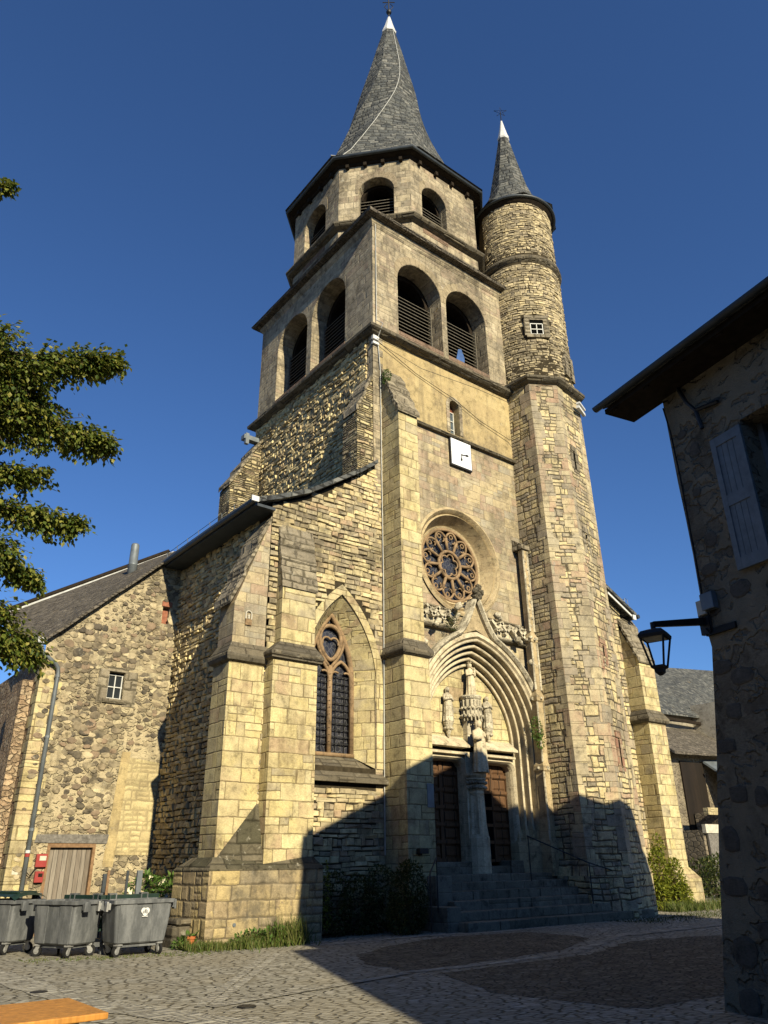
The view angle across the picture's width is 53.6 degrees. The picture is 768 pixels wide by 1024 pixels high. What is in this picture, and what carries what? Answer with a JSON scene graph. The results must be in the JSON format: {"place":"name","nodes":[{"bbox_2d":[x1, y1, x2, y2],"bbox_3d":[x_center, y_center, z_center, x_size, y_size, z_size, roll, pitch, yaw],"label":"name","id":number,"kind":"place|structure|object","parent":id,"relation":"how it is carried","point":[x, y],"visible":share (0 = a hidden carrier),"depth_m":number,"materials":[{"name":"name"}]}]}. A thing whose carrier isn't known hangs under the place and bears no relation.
{"place":"outdoors","nodes":[
{"label":"outdoors","id":0,"kind":"place"},
{"bbox_2d":[0,893,767,1023],"bbox_3d":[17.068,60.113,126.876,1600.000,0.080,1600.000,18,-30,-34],"label":"plaza ground","id":1,"kind":"structure","parent":0,"point":[189,982],"depth_m":11.13,"materials":[{"name":"grey stone"}]},
{"bbox_2d":[0,891,45,954],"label":"rubbish bin","id":2,"kind":"object","parent":1,"relation":"on","point":[17,915],"visible":0.81,"depth_m":15.81,"materials":[{"name":"grey plastic"}]},
{"bbox_2d":[0,998,107,1023],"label":"table","id":3,"kind":"object","parent":1,"relation":"on","point":[63,1011],"visible":1,"depth_m":5.04,"materials":[{"name":"orange wood"}]},
{"bbox_2d":[0,177,131,679],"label":"linden tree","id":4,"kind":"object","parent":1,"relation":"on","point":[26,406],"visible":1,"depth_m":12.51,"materials":[{"name":"green plant"}]},
{"bbox_2d":[31,893,110,958],"bbox_3d":[-6.412,8.384,15.444,1.480,1.108,0.920,-13,-28,25],"label":"rubbish bin","id":5,"kind":"object","parent":1,"relation":"on","point":[67,923],"visible":0.97,"depth_m":15.16,"materials":[{"name":"grey plastic"}]},
{"bbox_2d":[0,549,180,935],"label":"annex house","id":6,"kind":"structure","parent":1,"relation":"on","point":[110,635],"depth_m":22.22,"materials":[{"name":"stone"}]},
{"bbox_2d":[33,871,43,882],"bbox_3d":[-9.123,9.637,20.062,0.220,0.270,0.106,18,-30,-34],"label":"red box","id":7,"kind":"object","parent":6,"relation":"attached to","point":[38,877],"visible":1,"depth_m":20.02,"materials":[{"name":"metal"}]},
{"bbox_2d":[19,637,59,897],"bbox_3d":[-9.655,7.202,20.582,0.214,7.640,0.841,-19,-30,34],"label":"drainpipe","id":8,"kind":"object","parent":6,"relation":"attached to","point":[38,789],"visible":0.75,"depth_m":20.82,"materials":[{"name":"metal"}]},
{"bbox_2d":[34,854,47,866],"bbox_3d":[-9.127,9.279,20.228,0.280,0.320,0.106,18,-30,-34],"label":"red box","id":9,"kind":"object","parent":6,"relation":"attached to","point":[40,860],"visible":1,"depth_m":20.19,"materials":[{"name":"metal"}]},
{"bbox_2d":[33,834,108,935],"bbox_3d":[-8.615,10.112,20.472,1.980,2.640,0.230,18,-30,-34],"label":"plank door","id":10,"kind":"structure","parent":6,"relation":"in","point":[68,869],"depth_m":20.71,"materials":[{"name":"brown wood"}]},
{"bbox_2d":[95,666,137,707],"bbox_3d":[-8.154,5.328,23.125,1.200,1.140,0.280,18,-30,-34],"label":"window","id":11,"kind":"structure","parent":6,"relation":"in","point":[110,685],"depth_m":23.13,"materials":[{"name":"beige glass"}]},
{"bbox_2d":[127,543,139,573],"bbox_3d":[-9.331,1.850,28.274,0.380,1.400,0.380,18,-30,-34],"label":"vent pipe","id":12,"kind":"object","parent":6,"relation":"on","point":[132,564],"visible":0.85,"depth_m":28.21,"materials":[{"name":"metal"}]},
{"bbox_2d":[115,758,159,854],"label":"blocked doorway","id":13,"kind":"structure","parent":6,"relation":"in","point":[134,837],"depth_m":22.24,"materials":[{"name":"stone"}]},
{"bbox_2d":[83,931,104,954],"bbox_3d":[-6.090,8.766,15.716,0.420,0.640,0.820,18,-30,-34],"label":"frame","id":14,"kind":"object","parent":1,"relation":"on","point":[97,942],"visible":0.27,"depth_m":15.45,"materials":[{"name":"grey metal"}]},
{"bbox_2d":[96,874,106,937],"bbox_3d":[-6.526,9.212,17.530,0.120,1.560,0.072,18,-30,-34],"label":"enclosure post","id":15,"kind":"object","parent":1,"relation":"on","point":[104,878],"visible":0.24,"depth_m":17.71,"materials":[{"name":"metal"}]},
{"bbox_2d":[98,870,109,948],"bbox_3d":[-6.146,8.764,16.666,0.056,1.640,0.034,18,-30,-34],"label":"enclosure post","id":16,"kind":"object","parent":1,"relation":"on","point":[107,882],"visible":0.45,"depth_m":16.87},
{"bbox_2d":[20,950,212,963],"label":"moss tufts","id":17,"kind":"object","parent":1,"relation":"on","point":[107,957],"visible":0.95,"depth_m":14.86,"materials":[{"name":"green plant"}]},
{"bbox_2d":[124,870,128,893],"bbox_3d":[-5.770,8.835,16.818,0.056,1.630,0.034,18,-30,-34],"label":"enclosure post","id":18,"kind":"object","parent":1,"relation":"on","point":[126,882],"visible":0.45,"depth_m":17.04,"materials":[{"name":"grey metal"}]},
{"bbox_2d":[96,892,176,957],"bbox_3d":[-5.104,8.413,15.543,1.480,1.108,0.920,18,-31,-35],"label":"rubbish bin","id":19,"kind":"object","parent":1,"relation":"on","point":[135,920],"visible":0.98,"depth_m":15.27,"materials":[{"name":"grey plastic"}]},
{"bbox_2d":[134,870,142,893],"bbox_3d":[-5.564,8.927,17.023,0.120,1.630,0.072,18,-30,-34],"label":"enclosure post","id":20,"kind":"object","parent":1,"relation":"on","point":[139,875],"visible":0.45,"depth_m":17.24,"materials":[{"name":"metal"}]},
{"bbox_2d":[121,868,173,917],"bbox_3d":[-5.352,9.582,18.402,2.117,1.768,1.245,12,-28,-26],"label":"flowering plant","id":21,"kind":"object","parent":1,"relation":"on","point":[162,883],"visible":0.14,"depth_m":18.56,"materials":[{"name":"green plant"}]},
{"bbox_2d":[0,969,309,1023],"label":"paving strip","id":22,"kind":"object","parent":1,"relation":"on","point":[10,980],"visible":0.91,"depth_m":9.54,"materials":[{"name":"grey stone"}]},
{"bbox_2d":[30,990,47,992],"bbox_3d":[-4.904,6.828,10.789,0.240,0.040,0.240,18,-30,-34],"label":"drain cover","id":23,"kind":"object","parent":22,"relation":"on","point":[40,991],"visible":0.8,"depth_m":10.77,"materials":[{"name":"black metal"}]},
{"bbox_2d":[161,918,190,947],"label":"rubble block","id":24,"kind":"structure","parent":1,"relation":"on","point":[176,927],"depth_m":16.59,"materials":[{"name":"stone"}]},
{"bbox_2d":[169,921,289,949],"bbox_3d":[-3.286,9.265,16.520,2.672,0.645,0.860,4,-25,-10],"label":"weed clump","id":25,"kind":"object","parent":1,"relation":"on","point":[259,931],"visible":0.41,"depth_m":16.48,"materials":[{"name":"green plant"}]},
{"bbox_2d":[194,953,271,1006],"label":"gutter setts","id":26,"kind":"structure","parent":1,"relation":"on","point":[220,990],"depth_m":11.41,"materials":[{"name":"grey stone"}]},
{"bbox_2d":[207,953,280,1006],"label":"gutter setts","id":27,"kind":"structure","parent":1,"relation":"on","point":[224,996],"depth_m":11.54,"materials":[{"name":"grey stone"}]},
{"bbox_2d":[237,1004,255,1008],"bbox_3d":[-1.718,6.191,9.495,0.240,0.040,0.240,18,-30,-34],"label":"drain cover","id":28,"kind":"object","parent":1,"relation":"on","point":[246,1006],"visible":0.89,"depth_m":9.44,"materials":[{"name":"black metal"}]},
{"bbox_2d":[172,932,322,953],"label":"grass verge","id":29,"kind":"object","parent":1,"relation":"on","point":[249,942],"depth_m":16.02,"materials":[{"name":"green plant"}]},
{"bbox_2d":[187,936,195,943],"bbox_3d":[-4.112,9.155,16.136,0.200,0.240,0.200,18,-30,-34],"label":"flower pot","id":30,"kind":"object","parent":29,"relation":"on","point":[192,938],"visible":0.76,"depth_m":16.10,"materials":[{"name":"ceramic"}]},
{"bbox_2d":[261,912,318,946],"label":"tall grass","id":31,"kind":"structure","parent":1,"relation":"on","point":[296,932],"depth_m":16.78,"materials":[{"name":"green plant"}]},
{"bbox_2d":[206,973,409,1006],"bbox_3d":[-0.907,6.793,10.849,0.230,0.001,3.875,-20,-31,36],"label":"paving strip","id":32,"kind":"object","parent":1,"relation":"on","point":[293,992],"visible":1,"depth_m":10.62,"materials":[{"name":"grey stone"}]},
{"bbox_2d":[322,863,399,937],"bbox_3d":[-0.614,9.495,18.537,2.285,1.688,0.985,10,-27,-22],"label":"shrub","id":33,"kind":"object","parent":1,"relation":"on","point":[366,882],"visible":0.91,"depth_m":18.41,"materials":[{"name":"green plant"}]},
{"bbox_2d":[384,857,429,935],"bbox_3d":[0.562,9.339,18.408,1.319,1.817,1.026,18,-30,-34],"label":"shrub","id":34,"kind":"object","parent":1,"relation":"on","point":[409,925],"visible":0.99,"depth_m":18.31,"materials":[{"name":"green plant"}]},
{"bbox_2d":[148,0,704,943],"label":"church","id":35,"kind":"structure","parent":1,"relation":"on","point":[308,614],"depth_m":24.81,"materials":[{"name":"stone"}]},
{"bbox_2d":[322,859,331,930],"bbox_3d":[-1.385,9.078,18.032,0.417,1.535,0.369,18,-30,-34],"label":"climbing plant","id":36,"kind":"object","parent":35,"relation":"attached to","point":[324,909],"visible":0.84,"depth_m":17.93,"materials":[{"name":"green plant"}]},
{"bbox_2d":[314,585,388,784],"bbox_3d":[-1.430,4.672,21.211,3.200,5.473,0.860,18,-30,-34],"label":"lancet window","id":37,"kind":"structure","parent":35,"relation":"in","point":[345,701],"depth_m":21.58,"materials":[{"name":"stone"}]},
{"bbox_2d":[372,334,378,345],"bbox_3d":[-0.304,-6.064,26.839,0.260,0.360,0.100,18,-30,-34],"label":"junction box","id":38,"kind":"object","parent":35,"relation":"attached to","point":[374,337],"visible":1,"depth_m":26.80,"materials":[{"name":"white plastic"}]},
{"bbox_2d":[375,224,385,854],"bbox_3d":[-0.022,-1.113,24.497,0.213,22.200,0.384,18,-30,-34],"label":"lightning cable","id":39,"kind":"object","parent":35,"relation":"attached to","point":[383,558],"visible":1,"depth_m":23.41,"materials":[{"name":"grey metal"}]},
{"bbox_2d":[381,369,391,384],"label":"plant","id":40,"kind":"object","parent":35,"relation":"attached to","point":[383,377],"depth_m":26.08,"materials":[{"name":"green plant"}]},
{"bbox_2d":[416,848,428,855],"bbox_3d":[0.973,8.742,19.543,0.300,0.170,0.220,18,-30,-34],"label":"spotlight","id":41,"kind":"object","parent":35,"relation":"attached to","point":[420,851],"visible":1,"depth_m":19.47,"materials":[{"name":"black metal"}]},
{"bbox_2d":[427,783,433,807],"bbox_3d":[1.253,7.626,20.437,0.230,0.600,0.016,18,-30,-34],"label":"notice panel","id":42,"kind":"object","parent":35,"relation":"attached to","point":[430,795],"visible":1,"depth_m":20.43,"materials":[{"name":"metal"}]},
{"bbox_2d":[433,760,461,861],"bbox_3d":[1.690,8.788,22.619,1.580,3.000,0.135,18,-30,-34],"label":"door","id":43,"kind":"structure","parent":35,"relation":"in","point":[446,800],"depth_m":22.66,"materials":[{"name":"brown wood"}]},
{"bbox_2d":[442,687,453,721],"bbox_3d":[1.987,5.987,23.697,0.427,1.072,0.339,18,-30,-34],"label":"stone statue","id":44,"kind":"object","parent":35,"relation":"on","point":[448,699],"visible":0.98,"depth_m":23.59,"materials":[{"name":"beige stone"}]},
{"bbox_2d":[445,611,460,630],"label":"wall plant","id":45,"kind":"object","parent":35,"relation":"attached to","point":[450,626],"depth_m":24.02,"materials":[{"name":"green plant"}]},
{"bbox_2d":[446,397,463,436],"bbox_3d":[2.514,-3.510,28.369,0.800,1.620,0.380,18,-30,-34],"label":"small window","id":46,"kind":"structure","parent":35,"relation":"in","point":[449,412],"depth_m":28.36,"materials":[{"name":"beige stone"}]},
{"bbox_2d":[377,338,541,439],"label":"wires","id":47,"kind":"object","parent":35,"relation":"attached to","point":[444,392],"visible":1,"depth_m":28.41,"materials":[{"name":"black rubber"}]},
{"bbox_2d":[448,437,471,472],"bbox_3d":[2.781,-2.083,27.601,1.050,1.140,0.122,18,-30,-34],"label":"wall clock","id":48,"kind":"object","parent":35,"relation":"attached to","point":[460,455],"depth_m":27.52,"materials":[{"name":"white metal"}]},
{"bbox_2d":[421,507,499,615],"bbox_3d":[2.388,1.749,25.872,3.860,3.860,0.660,18,-30,-34],"label":"rose window","id":49,"kind":"structure","parent":35,"relation":"in","point":[458,555],"depth_m":26.29,"materials":[{"name":"stone"}]},
{"bbox_2d":[457,349,464,362],"bbox_3d":[3.095,-6.309,30.743,0.470,0.700,0.020,18,-30,-34],"label":"blue tarpaulin","id":50,"kind":"object","parent":35,"relation":"attached to","point":[460,356],"visible":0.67,"depth_m":30.77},
{"bbox_2d":[465,662,475,694],"bbox_3d":[2.777,5.385,24.512,0.427,1.110,0.339,18,-30,-34],"label":"stone statue","id":51,"kind":"object","parent":35,"relation":"on","point":[470,673],"visible":0.96,"depth_m":24.41,"materials":[{"name":"beige stone"}]},
{"bbox_2d":[472,720,488,772],"bbox_3d":[2.949,7.215,23.460,0.654,1.582,0.514,21,-33,-39],"label":"stone statue","id":52,"kind":"object","parent":35,"relation":"on","point":[480,757],"visible":0.98,"depth_m":23.29,"materials":[{"name":"beige stone"}]},
{"bbox_2d":[482,696,492,727],"bbox_3d":[3.349,6.489,24.641,0.406,1.021,0.323,18,-30,-34],"label":"stone statue","id":53,"kind":"object","parent":35,"relation":"on","point":[487,708],"visible":0.97,"depth_m":24.53,"materials":[{"name":"beige stone"}]},
{"bbox_2d":[484,765,511,861],"bbox_3d":[3.375,9.323,23.825,1.580,3.000,0.135,18,-30,-34],"label":"door","id":54,"kind":"structure","parent":35,"relation":"in","point":[495,795],"depth_m":23.85,"materials":[{"name":"brown wood"}]},
{"bbox_2d":[528,716,545,748],"bbox_3d":[4.963,7.141,24.593,0.518,1.075,0.518,6,-26,-14],"label":"wall plant","id":55,"kind":"object","parent":35,"relation":"attached to","point":[541,734],"depth_m":24.54,"materials":[{"name":"green plant"}]},
{"bbox_2d":[523,315,550,338],"bbox_3d":[6.371,-7.712,31.755,1.060,1.120,0.200,1,-25,-3],"label":"drum window","id":56,"kind":"structure","parent":35,"relation":"in","point":[535,326],"depth_m":31.68,"materials":[{"name":"grey stone"}]},
{"bbox_2d":[576,401,585,416],"bbox_3d":[8.024,-4.194,30.926,0.160,0.300,0.800,-15,-28,28],"label":"floodlight","id":57,"kind":"object","parent":35,"relation":"attached to","point":[580,408],"visible":1,"depth_m":30.82,"materials":[{"name":"white metal"}]},
{"bbox_2d":[424,857,438,932],"bbox_3d":[1.171,9.228,18.340,0.090,1.634,0.786,-12,-27,24],"label":"handrail","id":58,"kind":"object","parent":1,"relation":"on","point":[435,860],"visible":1,"depth_m":18.45,"materials":[{"name":"black metal"}]},
{"bbox_2d":[319,927,563,944],"bbox_3d":[1.596,9.930,17.805,6.554,0.074,0.548,11,-27,-24],"label":"paving strip","id":59,"kind":"object","parent":1,"relation":"on","point":[434,935],"visible":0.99,"depth_m":17.53,"materials":[{"name":"grey stone"}]},
{"bbox_2d":[356,932,588,970],"bbox_3d":[1.820,8.855,15.467,6.296,0.080,3.431,18,-30,-34],"label":"dark cobble bed","id":60,"kind":"object","parent":1,"relation":"on","point":[440,952],"visible":1,"depth_m":15.04,"materials":[{"name":"grey stone"}]},
{"bbox_2d":[404,934,625,972],"bbox_3d":[3.228,8.424,14.573,1.052,0.074,7.544,-22,-32,38],"label":"paving strip","id":61,"kind":"object","parent":1,"relation":"on","point":[596,944],"visible":1,"depth_m":13.90,"materials":[{"name":"grey stone"}]},
{"bbox_2d":[421,872,654,932],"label":"stone steps","id":62,"kind":"structure","parent":1,"relation":"on","point":[469,903],"depth_m":20.22,"materials":[{"name":"grey stone"}]},
{"bbox_2d":[527,835,645,903],"bbox_3d":[6.123,10.548,22.194,3.994,2.056,0.531,8,-26,-19],"label":"handrail","id":63,"kind":"object","parent":62,"relation":"on","point":[528,837],"visible":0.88,"depth_m":22.04,"materials":[{"name":"black metal"}]},
{"bbox_2d":[438,935,723,1007],"bbox_3d":[5.785,8.055,13.806,11.543,0.049,4.402,22,-33,-40],"label":"dark cobble strip","id":64,"kind":"object","parent":1,"relation":"on","point":[647,973],"visible":0.94,"depth_m":11.75,"materials":[{"name":"grey stone"}]},
{"bbox_2d":[610,910,720,923],"bbox_3d":[9.910,12.135,22.933,8.536,0.078,3.754,18,-30,-34],"label":"grass patch","id":65,"kind":"object","parent":1,"relation":"on","point":[691,915],"visible":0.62,"depth_m":21.95,"materials":[{"name":"green plant"}]},
{"bbox_2d":[647,832,693,910],"bbox_3d":[9.610,12.356,25.820,2.135,2.748,0.827,11,-27,-24],"label":"shrub","id":66,"kind":"object","parent":1,"relation":"on","point":[662,887],"visible":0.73,"depth_m":25.69,"materials":[{"name":"green plant"}]},
{"bbox_2d":[621,922,721,934],"bbox_3d":[9.128,10.838,20.055,9.623,0.015,0.548,20,-32,-37],"label":"paving strip","id":67,"kind":"object","parent":1,"relation":"on","point":[672,929],"visible":0.59,"depth_m":18.31,"materials":[{"name":"grey stone"}]},
{"bbox_2d":[592,276,767,1018],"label":"stone house","id":68,"kind":"structure","parent":1,"relation":"on","point":[706,384],"depth_m":9.83,"materials":[{"name":"stone"}]},
{"bbox_2d":[637,614,711,675],"bbox_3d":[3.736,1.667,9.778,1.197,0.965,0.426,15,-29,-30],"label":"street lamp","id":69,"kind":"object","parent":68,"relation":"attached to","point":[654,633],"visible":1,"depth_m":9.60,"materials":[{"name":"black metal"}]},
{"bbox_2d":[695,591,718,633],"bbox_3d":[4.284,1.349,10.029,0.102,0.551,0.294,11,-27,-23],"label":"junction box","id":70,"kind":"object","parent":68,"relation":"attached to","point":[706,603],"visible":1,"depth_m":10.03,"materials":[{"name":"metal"}]},
{"bbox_2d":[756,423,767,469],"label":"window","id":71,"kind":"structure","parent":68,"relation":"in","point":[762,428],"depth_m":10.19,"materials":[{"name":"black glass"}]},
{"bbox_2d":[654,668,715,739],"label":"house","id":72,"kind":"structure","parent":1,"relation":"on","point":[686,698],"depth_m":57.26,"materials":[{"name":"grey stone"}]},
{"bbox_2d":[659,897,720,911],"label":"grass verge","id":73,"kind":"object","parent":1,"relation":"on","point":[712,904],"depth_m":24.87,"materials":[{"name":"green plant"}]},
{"bbox_2d":[666,728,717,830],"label":"house","id":74,"kind":"structure","parent":1,"relation":"on","point":[695,776],"depth_m":48.79,"materials":[{"name":"paint"}]},
{"bbox_2d":[679,761,709,829],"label":"barn door","id":75,"kind":"structure","parent":74,"relation":"in","point":[692,773],"depth_m":48.24,"materials":[{"name":"brown wood"}]},
{"bbox_2d":[683,824,719,894],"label":"garden shed","id":76,"kind":"structure","parent":1,"relation":"on","point":[699,844],"depth_m":36.87,"materials":[{"name":"grey stone"}]},
{"bbox_2d":[706,833,719,891],"bbox_3d":[16.080,17.082,36.487,1.000,3.050,0.100,18,-30,-34],"label":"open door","id":77,"kind":"structure","parent":76,"relation":"in","point":[712,838],"depth_m":36.76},
{"bbox_2d":[688,852,720,899],"bbox_3d":[15.945,15.932,34.698,2.299,4.354,12.258,-22,-32,38],"label":"hedge","id":78,"kind":"object","parent":1,"relation":"on","point":[708,867],"visible":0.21,"depth_m":32.30,"materials":[{"name":"green plant"}]},
{"bbox_2d":[695,760,717,833],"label":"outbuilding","id":79,"kind":"structure","parent":1,"relation":"on","point":[709,815],"depth_m":46.63,"materials":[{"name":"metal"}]},
{"bbox_2d":[0,0,767,683],"label":"sky","id":80,"kind":"structure","parent":0,"point":[158,152],"materials":[{"name":"blue"}]}
]}

